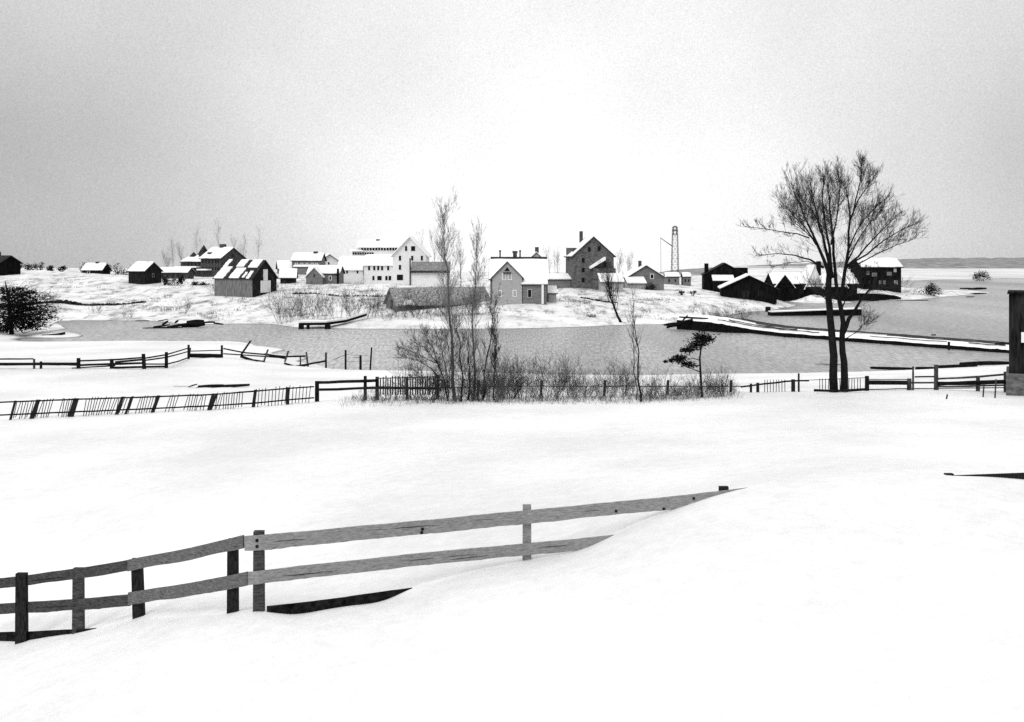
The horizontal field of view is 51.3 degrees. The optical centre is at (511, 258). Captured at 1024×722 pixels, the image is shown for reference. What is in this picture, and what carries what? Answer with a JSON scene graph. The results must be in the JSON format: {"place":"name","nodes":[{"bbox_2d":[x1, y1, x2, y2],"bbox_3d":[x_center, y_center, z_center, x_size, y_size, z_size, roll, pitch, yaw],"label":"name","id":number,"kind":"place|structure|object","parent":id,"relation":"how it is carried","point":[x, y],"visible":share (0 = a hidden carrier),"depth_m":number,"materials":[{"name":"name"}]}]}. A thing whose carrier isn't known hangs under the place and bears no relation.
{"place":"outdoors","nodes":[
{"label":"outdoors","id":0,"kind":"place"},
{"bbox_2d":[0,268,1023,721],"bbox_3d":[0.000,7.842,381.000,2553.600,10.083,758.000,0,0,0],"label":"ground","id":1,"kind":"structure","parent":0,"point":[848,556],"depth_m":20.86,"materials":[{"name":"snow"}]},
{"bbox_2d":[0,252,23,275],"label":"cabin","id":2,"kind":"object","parent":1,"relation":"on","point":[10,264],"visible":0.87,"depth_m":268.56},
{"bbox_2d":[0,274,72,333],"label":"evergreen tree","id":3,"kind":"object","parent":1,"relation":"on","point":[19,315],"visible":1,"depth_m":150.99,"materials":[{"name":"black plant"}]},
{"bbox_2d":[0,300,145,305],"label":"stone wall","id":4,"kind":"structure","parent":1,"relation":"on","point":[81,304],"depth_m":206.42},
{"bbox_2d":[80,262,109,273],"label":"house","id":5,"kind":"structure","parent":1,"relation":"on","point":[97,268],"depth_m":281.70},
{"bbox_2d":[126,261,163,284],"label":"house","id":6,"kind":"structure","parent":1,"relation":"on","point":[144,272],"depth_m":256.15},
{"bbox_2d":[0,385,313,419],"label":"paling fence","id":7,"kind":"object","parent":1,"relation":"on","point":[73,411],"visible":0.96,"depth_m":56.95,"materials":[{"name":"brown wood"}]},
{"bbox_2d":[0,340,325,368],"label":"split rail fence","id":8,"kind":"object","parent":1,"relation":"on","point":[111,364],"visible":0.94,"depth_m":91.87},
{"bbox_2d":[160,267,195,278],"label":"outbuilding","id":9,"kind":"structure","parent":1,"relation":"on","point":[178,272],"depth_m":273.23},
{"bbox_2d":[174,244,246,276],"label":"mansion","id":10,"kind":"structure","parent":1,"relation":"on","point":[204,262],"depth_m":287.66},
{"bbox_2d":[181,384,249,387],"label":"timber pile","id":11,"kind":"object","parent":1,"relation":"on","point":[220,385],"visible":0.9,"depth_m":73.84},
{"bbox_2d":[212,259,278,296],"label":"barn","id":12,"kind":"structure","parent":1,"relation":"on","point":[234,278],"depth_m":222.18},
{"bbox_2d":[260,280,270,292],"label":"barn door","id":13,"kind":"structure","parent":12,"relation":"in","point":[263,284],"depth_m":223.06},
{"bbox_2d":[276,260,291,273],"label":"house","id":14,"kind":"structure","parent":1,"relation":"on","point":[283,264],"depth_m":298.19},
{"bbox_2d":[263,290,305,322],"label":"bare shrub","id":15,"kind":"object","parent":1,"relation":"on","point":[274,302],"visible":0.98,"depth_m":174.97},
{"bbox_2d":[252,265,316,323],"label":"bare shrub","id":16,"kind":"object","parent":1,"relation":"on","point":[279,299],"visible":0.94,"depth_m":177.56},
{"bbox_2d":[279,268,297,283],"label":"shed","id":17,"kind":"structure","parent":1,"relation":"on","point":[290,275],"depth_m":252.90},
{"bbox_2d":[290,251,326,274],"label":"house","id":18,"kind":"structure","parent":1,"relation":"on","point":[302,262],"depth_m":294.00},
{"bbox_2d":[283,262,334,318],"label":"bare shrub","id":19,"kind":"object","parent":1,"relation":"on","point":[313,285],"visible":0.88,"depth_m":180.24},
{"bbox_2d":[301,283,337,317],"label":"bare shrub","id":20,"kind":"object","parent":1,"relation":"on","point":[322,305],"visible":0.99,"depth_m":176.92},
{"bbox_2d":[304,277,337,318],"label":"bare shrub","id":21,"kind":"object","parent":1,"relation":"on","point":[317,302],"visible":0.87,"depth_m":178.42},
{"bbox_2d":[304,265,344,283],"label":"house","id":22,"kind":"structure","parent":1,"relation":"on","point":[330,273],"depth_m":246.50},
{"bbox_2d":[325,253,338,264],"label":"house","id":23,"kind":"structure","parent":1,"relation":"on","point":[331,259],"depth_m":306.68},
{"bbox_2d":[317,274,361,318],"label":"bare shrub","id":24,"kind":"object","parent":1,"relation":"on","point":[324,298],"visible":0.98,"depth_m":176.49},
{"bbox_2d":[325,347,371,369],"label":"fence","id":25,"kind":"object","parent":1,"relation":"on","point":[360,361],"visible":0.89,"depth_m":104.94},
{"bbox_2d":[326,275,372,317],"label":"bare shrub","id":26,"kind":"object","parent":1,"relation":"on","point":[350,298],"visible":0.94,"depth_m":180.75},
{"bbox_2d":[341,294,366,315],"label":"bare shrub","id":27,"kind":"object","parent":1,"relation":"on","point":[347,306],"visible":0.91,"depth_m":181.86,"materials":[{"name":"grey plant"}]},
{"bbox_2d":[358,286,386,316],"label":"bare shrub","id":28,"kind":"object","parent":1,"relation":"on","point":[377,304],"visible":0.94,"depth_m":182.25,"materials":[{"name":"grey plant"}]},
{"bbox_2d":[0,486,747,643],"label":"board fence","id":29,"kind":"object","parent":1,"relation":"on","point":[258,543],"visible":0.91,"depth_m":19.43,"materials":[{"name":"grey wood"}]},
{"bbox_2d":[315,375,438,401],"bbox_3d":[-7.239,7.284,57.441,6.766,1.964,0.249,0,0,0],"label":"rail fence","id":30,"kind":"object","parent":1,"relation":"on","point":[364,381],"visible":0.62,"depth_m":57.39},
{"bbox_2d":[367,384,392,402],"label":"bare shrub","id":31,"kind":"object","parent":1,"relation":"on","point":[381,395],"visible":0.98,"depth_m":55.43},
{"bbox_2d":[368,379,401,399],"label":"bare shrub","id":32,"kind":"object","parent":1,"relation":"on","point":[396,394],"visible":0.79,"depth_m":56.70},
{"bbox_2d":[338,236,450,285],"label":"hotel","id":33,"kind":"structure","parent":1,"relation":"on","point":[384,261],"depth_m":256.15,"materials":[{"name":"white painted wood siding"},{"name":"snow"},{"name":"dark glass"}]},
{"bbox_2d":[51,277,762,318],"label":"weeds","id":34,"kind":"object","parent":1,"relation":"on","point":[157,301],"visible":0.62,"depth_m":211.50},
{"bbox_2d":[399,283,432,317],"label":"bare shrub","id":35,"kind":"object","parent":1,"relation":"on","point":[408,307],"visible":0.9,"depth_m":180.23,"materials":[{"name":"grey plant"}]},
{"bbox_2d":[386,355,454,399],"bbox_3d":[-4.662,6.355,56.661,4.274,2.760,2.766,0,0,-16],"label":"bare shrub","id":36,"kind":"object","parent":1,"relation":"on","point":[399,382],"visible":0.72,"depth_m":56.40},
{"bbox_2d":[393,347,457,403],"bbox_3d":[-4.489,6.070,55.233,3.993,3.076,2.725,0,0,22],"label":"bare shrub","id":37,"kind":"object","parent":1,"relation":"on","point":[437,377],"visible":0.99,"depth_m":54.99,"materials":[{"name":"grey plant"}]},
{"bbox_2d":[392,323,462,400],"bbox_3d":[-4.480,5.427,55.809,4.004,4.437,3.797,0,0,0],"label":"bare tree","id":38,"kind":"object","parent":1,"relation":"on","point":[427,348],"visible":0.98,"depth_m":55.78,"materials":[{"name":"grey plant"}]},
{"bbox_2d":[409,366,448,397],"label":"bare shrub","id":39,"kind":"object","parent":1,"relation":"on","point":[420,391],"visible":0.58,"depth_m":56.96,"materials":[{"name":"grey plant"}]},
{"bbox_2d":[383,287,489,310],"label":"boathouse","id":40,"kind":"object","parent":1,"relation":"on","point":[393,295],"visible":0.57,"depth_m":197.29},
{"bbox_2d":[420,283,458,316],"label":"bare shrub","id":41,"kind":"object","parent":1,"relation":"on","point":[439,300],"visible":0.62,"depth_m":179.78,"materials":[{"name":"grey plant"}]},
{"bbox_2d":[426,185,464,400],"bbox_3d":[-3.509,1.907,55.653,2.188,11.775,1.854,0,0,0],"label":"poplar tree","id":42,"kind":"object","parent":1,"relation":"on","point":[441,246],"visible":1,"depth_m":55.62,"materials":[{"name":"grey plant"}]},
{"bbox_2d":[435,390,465,402],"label":"bare shrub","id":43,"kind":"object","parent":1,"relation":"on","point":[456,397],"visible":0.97,"depth_m":54.67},
{"bbox_2d":[445,304,468,401],"bbox_3d":[-2.866,5.075,55.876,1.299,5.417,1.442,0,0,0],"label":"poplar tree","id":44,"kind":"object","parent":1,"relation":"on","point":[461,343],"visible":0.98,"depth_m":55.63,"materials":[{"name":"grey plant"}]},
{"bbox_2d":[425,345,495,401],"bbox_3d":[-2.639,6.062,55.789,4.054,3.123,2.767,0,0,-3],"label":"bare shrub","id":45,"kind":"object","parent":1,"relation":"on","point":[473,381],"visible":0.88,"depth_m":55.70,"materials":[{"name":"grey plant"}]},
{"bbox_2d":[458,323,478,398],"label":"poplar tree","id":46,"kind":"object","parent":1,"relation":"on","point":[468,358],"visible":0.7,"depth_m":57.14,"materials":[{"name":"grey plant"}]},
{"bbox_2d":[459,218,491,399],"bbox_3d":[-2.019,2.732,56.720,1.553,10.268,1.933,0,0,-37],"label":"poplar tree","id":47,"kind":"object","parent":1,"relation":"on","point":[472,318],"visible":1,"depth_m":56.56,"materials":[{"name":"grey plant"}]},
{"bbox_2d":[459,361,497,399],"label":"bare shrub","id":48,"kind":"object","parent":1,"relation":"on","point":[482,381],"visible":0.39,"depth_m":56.92,"materials":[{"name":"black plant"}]},
{"bbox_2d":[470,387,500,401],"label":"bare shrub","id":49,"kind":"object","parent":1,"relation":"on","point":[475,395],"visible":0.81,"depth_m":55.85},
{"bbox_2d":[448,357,524,402],"bbox_3d":[-1.398,6.282,55.711,4.298,2.776,2.782,0,0,1],"label":"bare shrub","id":50,"kind":"object","parent":1,"relation":"on","point":[511,380],"visible":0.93,"depth_m":55.52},
{"bbox_2d":[466,284,508,314],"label":"bare shrub","id":51,"kind":"object","parent":1,"relation":"on","point":[477,313],"visible":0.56,"depth_m":182.16,"materials":[{"name":"grey plant"}]},
{"bbox_2d":[477,283,502,390],"bbox_3d":[-1.232,4.544,57.500,1.616,6.782,1.351,0,0,0],"label":"poplar tree","id":52,"kind":"object","parent":1,"relation":"on","point":[493,323],"visible":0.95,"depth_m":57.44,"materials":[{"name":"grey plant"}]},
{"bbox_2d":[488,326,500,400],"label":"bare tree","id":53,"kind":"object","parent":1,"relation":"on","point":[494,353],"visible":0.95,"depth_m":56.81,"materials":[{"name":"grey plant"}]},
{"bbox_2d":[482,353,514,401],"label":"bare shrub","id":54,"kind":"object","parent":1,"relation":"on","point":[495,379],"visible":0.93,"depth_m":55.63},
{"bbox_2d":[482,350,515,400],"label":"bare shrub","id":55,"kind":"object","parent":1,"relation":"on","point":[497,377],"visible":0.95,"depth_m":55.51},
{"bbox_2d":[479,349,535,397],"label":"bare shrub","id":56,"kind":"object","parent":1,"relation":"on","point":[522,382],"visible":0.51,"depth_m":59.44,"materials":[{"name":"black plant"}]},
{"bbox_2d":[488,367,526,399],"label":"bare shrub","id":57,"kind":"object","parent":1,"relation":"on","point":[509,388],"visible":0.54,"depth_m":57.60,"materials":[{"name":"grey plant"}]},
{"bbox_2d":[486,352,535,398],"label":"bare shrub","id":58,"kind":"object","parent":1,"relation":"on","point":[511,375],"visible":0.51,"depth_m":58.86,"materials":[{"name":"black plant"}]},
{"bbox_2d":[489,250,557,305],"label":"gabled cottage","id":59,"kind":"structure","parent":1,"relation":"on","point":[520,279],"depth_m":192.80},
{"bbox_2d":[509,370,540,399],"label":"bare shrub","id":60,"kind":"object","parent":1,"relation":"on","point":[517,387],"visible":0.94,"depth_m":56.97,"materials":[{"name":"grey plant"}]},
{"bbox_2d":[498,349,555,397],"bbox_3d":[0.752,6.459,60.151,3.920,3.020,2.675,0,0,12],"label":"bare shrub","id":61,"kind":"object","parent":1,"relation":"on","point":[532,371],"visible":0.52,"depth_m":60.14,"materials":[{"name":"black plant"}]},
{"bbox_2d":[517,367,569,400],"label":"bare shrub","id":62,"kind":"object","parent":1,"relation":"on","point":[545,385],"visible":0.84,"depth_m":57.15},
{"bbox_2d":[523,343,579,396],"bbox_3d":[2.185,6.331,59.785,4.221,3.252,2.881,0,0,36],"label":"bare shrub","id":63,"kind":"object","parent":1,"relation":"on","point":[557,366],"visible":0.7,"depth_m":59.50,"materials":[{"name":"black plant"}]},
{"bbox_2d":[538,354,581,394],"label":"bare shrub","id":64,"kind":"object","parent":1,"relation":"on","point":[558,379],"visible":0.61,"depth_m":59.34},
{"bbox_2d":[534,342,593,399],"bbox_3d":[2.845,6.133,58.489,3.564,3.426,1.964,0,0,-26],"label":"bare shrub","id":65,"kind":"object","parent":1,"relation":"on","point":[562,376],"visible":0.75,"depth_m":58.50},
{"bbox_2d":[534,354,595,400],"bbox_3d":[2.667,6.442,56.939,4.212,2.720,2.727,0,0,-37],"label":"bare shrub","id":66,"kind":"object","parent":1,"relation":"on","point":[559,378],"visible":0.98,"depth_m":57.02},
{"bbox_2d":[563,380,595,401],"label":"bare shrub","id":67,"kind":"object","parent":1,"relation":"on","point":[575,396],"visible":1,"depth_m":56.07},
{"bbox_2d":[563,370,598,396],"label":"bare shrub","id":68,"kind":"object","parent":1,"relation":"on","point":[581,385],"visible":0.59,"depth_m":59.01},
{"bbox_2d":[548,231,624,291],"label":"stone house","id":69,"kind":"structure","parent":1,"relation":"on","point":[583,260],"depth_m":234.42,"materials":[{"name":"stone"}]},
{"bbox_2d":[567,371,611,398],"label":"bare shrub","id":70,"kind":"object","parent":1,"relation":"on","point":[592,391],"visible":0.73,"depth_m":58.21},
{"bbox_2d":[457,380,739,395],"bbox_3d":[4.743,7.569,60.567,17.619,1.272,0.192,0,0,0],"label":"rail fence","id":71,"kind":"object","parent":1,"relation":"on","point":[730,388],"visible":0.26,"depth_m":60.54,"materials":[{"name":"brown wood"}]},
{"bbox_2d":[588,369,626,400],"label":"bare shrub","id":72,"kind":"object","parent":1,"relation":"on","point":[616,390],"visible":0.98,"depth_m":55.94,"materials":[{"name":"grey plant"}]},
{"bbox_2d":[595,257,623,321],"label":"bare tree","id":73,"kind":"object","parent":1,"relation":"on","point":[608,275],"visible":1,"depth_m":177.83,"materials":[{"name":"black plant"}]},
{"bbox_2d":[590,352,635,396],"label":"bare shrub","id":74,"kind":"object","parent":1,"relation":"on","point":[613,375],"visible":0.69,"depth_m":59.52,"materials":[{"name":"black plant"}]},
{"bbox_2d":[591,358,640,395],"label":"bare shrub","id":75,"kind":"object","parent":1,"relation":"on","point":[622,376],"visible":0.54,"depth_m":60.61,"materials":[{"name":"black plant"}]},
{"bbox_2d":[604,364,643,399],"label":"bare shrub","id":76,"kind":"object","parent":1,"relation":"on","point":[627,387],"visible":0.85,"depth_m":57.34,"materials":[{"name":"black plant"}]},
{"bbox_2d":[625,285,639,399],"bbox_3d":[6.422,4.478,57.113,0.851,6.827,0.776,0,0,0],"label":"sapling","id":77,"kind":"object","parent":1,"relation":"on","point":[633,341],"visible":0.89,"depth_m":57.07,"materials":[{"name":"grey plant"}]},
{"bbox_2d":[628,304,642,401],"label":"sapling","id":78,"kind":"object","parent":1,"relation":"on","point":[638,368],"visible":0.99,"depth_m":55.58,"materials":[{"name":"grey plant"}]},
{"bbox_2d":[622,261,665,289],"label":"house","id":79,"kind":"structure","parent":1,"relation":"on","point":[640,275],"depth_m":257.50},
{"bbox_2d":[644,377,673,400],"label":"bare shrub","id":80,"kind":"object","parent":1,"relation":"on","point":[663,396],"visible":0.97,"depth_m":56.25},
{"bbox_2d":[641,366,684,397],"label":"bare shrub","id":81,"kind":"object","parent":1,"relation":"on","point":[656,386],"visible":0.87,"depth_m":57.36,"materials":[{"name":"grey plant"}]},
{"bbox_2d":[660,226,678,270],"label":"lattice tower","id":82,"kind":"structure","parent":1,"relation":"on","point":[676,234],"depth_m":299.60,"materials":[{"name":"metal"}]},
{"bbox_2d":[664,272,679,284],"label":"shed","id":83,"kind":"structure","parent":1,"relation":"on","point":[671,278],"depth_m":290.25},
{"bbox_2d":[680,272,691,285],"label":"shed","id":84,"kind":"structure","parent":1,"relation":"on","point":[685,278],"depth_m":290.25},
{"bbox_2d":[671,369,709,397],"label":"bare shrub","id":85,"kind":"object","parent":1,"relation":"on","point":[690,386],"visible":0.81,"depth_m":56.82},
{"bbox_2d":[662,331,720,396],"bbox_3d":[9.609,5.792,57.034,3.254,3.884,1.548,0,0,0],"label":"pine tree","id":86,"kind":"object","parent":1,"relation":"on","point":[702,339],"visible":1,"depth_m":56.92,"materials":[{"name":"black plant"}]},
{"bbox_2d":[683,369,719,398],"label":"bare shrub","id":87,"kind":"object","parent":1,"relation":"on","point":[711,390],"visible":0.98,"depth_m":56.05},
{"bbox_2d":[695,360,734,395],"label":"bare shrub","id":88,"kind":"object","parent":1,"relation":"on","point":[717,380],"visible":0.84,"depth_m":56.63,"materials":[{"name":"grey plant"}]},
{"bbox_2d":[707,376,732,395],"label":"bare shrub","id":89,"kind":"object","parent":1,"relation":"on","point":[714,386],"visible":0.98,"depth_m":55.87,"materials":[{"name":"grey plant"}]},
{"bbox_2d":[702,367,741,396],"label":"bare shrub","id":90,"kind":"object","parent":1,"relation":"on","point":[711,383],"visible":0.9,"depth_m":56.55,"materials":[{"name":"grey plant"}]},
{"bbox_2d":[701,263,747,291],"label":"workshop","id":91,"kind":"structure","parent":1,"relation":"on","point":[714,278],"depth_m":270.64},
{"bbox_2d":[776,283,796,302],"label":"bush","id":92,"kind":"object","parent":1,"relation":"on","point":[785,290],"visible":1,"depth_m":246.48,"materials":[{"name":"black plant"}]},
{"bbox_2d":[740,373,866,391],"bbox_3d":[15.983,7.115,57.796,6.851,1.572,1.740,0,0,0],"label":"rail fence","id":93,"kind":"object","parent":1,"relation":"on","point":[792,381],"visible":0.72,"depth_m":58.56,"materials":[{"name":"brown wood"}]},
{"bbox_2d":[764,261,858,299],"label":"house","id":94,"kind":"structure","parent":1,"relation":"on","point":[777,279],"depth_m":273.50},
{"bbox_2d":[738,148,930,389],"bbox_3d":[17.253,0.785,57.515,11.586,13.334,7.225,0,0,0],"label":"bare tree","id":95,"kind":"object","parent":1,"relation":"on","point":[815,219],"visible":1,"depth_m":57.33,"materials":[{"name":"black plant"}]},
{"bbox_2d":[677,314,1008,352],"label":"causeway","id":96,"kind":"structure","parent":1,"relation":"on","point":[721,324],"depth_m":145.83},
{"bbox_2d":[849,258,903,292],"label":"boathouse","id":97,"kind":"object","parent":1,"relation":"on","point":[894,265],"visible":0.73,"depth_m":301.22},
{"bbox_2d":[857,293,900,299],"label":"retaining wall","id":98,"kind":"structure","parent":1,"relation":"on","point":[882,296],"depth_m":278.10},
{"bbox_2d":[827,361,1008,369],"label":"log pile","id":99,"kind":"object","parent":1,"relation":"on","point":[969,364],"visible":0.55,"depth_m":103.66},
{"bbox_2d":[913,282,942,295],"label":"bush","id":100,"kind":"object","parent":1,"relation":"on","point":[930,290],"visible":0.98,"depth_m":298.58,"materials":[{"name":"grey plant"}]},
{"bbox_2d":[869,287,986,300],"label":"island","id":101,"kind":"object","parent":1,"relation":"on","point":[978,288],"visible":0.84,"depth_m":324.88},
{"bbox_2d":[865,365,1005,391],"bbox_3d":[23.392,6.983,58.500,8.066,2.266,0.248,0,0,0],"label":"rail fence","id":102,"kind":"object","parent":1,"relation":"on","point":[977,383],"visible":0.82,"depth_m":58.45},
{"bbox_2d":[944,473,1023,478],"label":"board fence","id":103,"kind":"object","parent":1,"relation":"on","point":[1012,475],"visible":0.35,"depth_m":21.75,"materials":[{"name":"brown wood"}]},
{"bbox_2d":[1006,290,1023,395],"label":"shed","id":104,"kind":"structure","parent":1,"relation":"on","point":[1015,377],"depth_m":55.68,"materials":[{"name":"black wood"}]},
{"bbox_2d":[1020,345,1023,372],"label":"plank door","id":105,"kind":"structure","parent":104,"relation":"in","point":[1021,346],"depth_m":55.54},
{"bbox_2d":[0,0,1023,272],"label":"sky","id":106,"kind":"structure","parent":0,"point":[127,126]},
{"bbox_2d":[20,266,1023,374],"bbox_3d":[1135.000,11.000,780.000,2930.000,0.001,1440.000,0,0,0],"label":"water","id":107,"kind":"structure","parent":0,"point":[981,317],"depth_m":142.52,"materials":[{"name":"liquid"}]},
{"bbox_2d":[135,319,223,327],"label":"log pile","id":108,"kind":"object","parent":107,"relation":"in","point":[195,323],"visible":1,"depth_m":169.80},
{"bbox_2d":[298,312,366,328],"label":"jetty","id":109,"kind":"object","parent":107,"relation":"in","point":[326,323],"visible":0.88,"depth_m":166.62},
{"bbox_2d":[664,315,707,327],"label":"timber pile","id":110,"kind":"object","parent":107,"relation":"in","point":[690,319],"visible":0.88,"depth_m":163.92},
{"bbox_2d":[765,307,861,315],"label":"wharf","id":111,"kind":"structure","parent":107,"relation":"in","point":[814,312],"depth_m":204.21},
{"bbox_2d":[748,268,1023,280],"bbox_3d":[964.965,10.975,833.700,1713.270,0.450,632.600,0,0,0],"label":"ice","id":112,"kind":"structure","parent":107,"relation":"on","point":[923,274],"depth_m":800.40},
{"bbox_2d":[969,270,991,280],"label":"bush","id":113,"kind":"object","parent":107,"relation":"in","point":[979,275],"visible":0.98,"depth_m":519.83,"materials":[{"name":"grey plant"}]},
{"bbox_2d":[339,390,743,407],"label":"grass","id":114,"kind":"structure","parent":0,"point":[562,402],"depth_m":55.67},
{"bbox_2d":[717,273,778,303],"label":"barn","id":115,"kind":"structure","parent":0,"point":[747,286],"depth_m":238.01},
{"bbox_2d":[659,257,1023,273],"bbox_3d":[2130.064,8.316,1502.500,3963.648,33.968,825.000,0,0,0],"label":"hills","id":116,"kind":"structure","parent":0,"point":[984,262],"depth_m":1384.47,"materials":[{"name":"grey distant forested land"}]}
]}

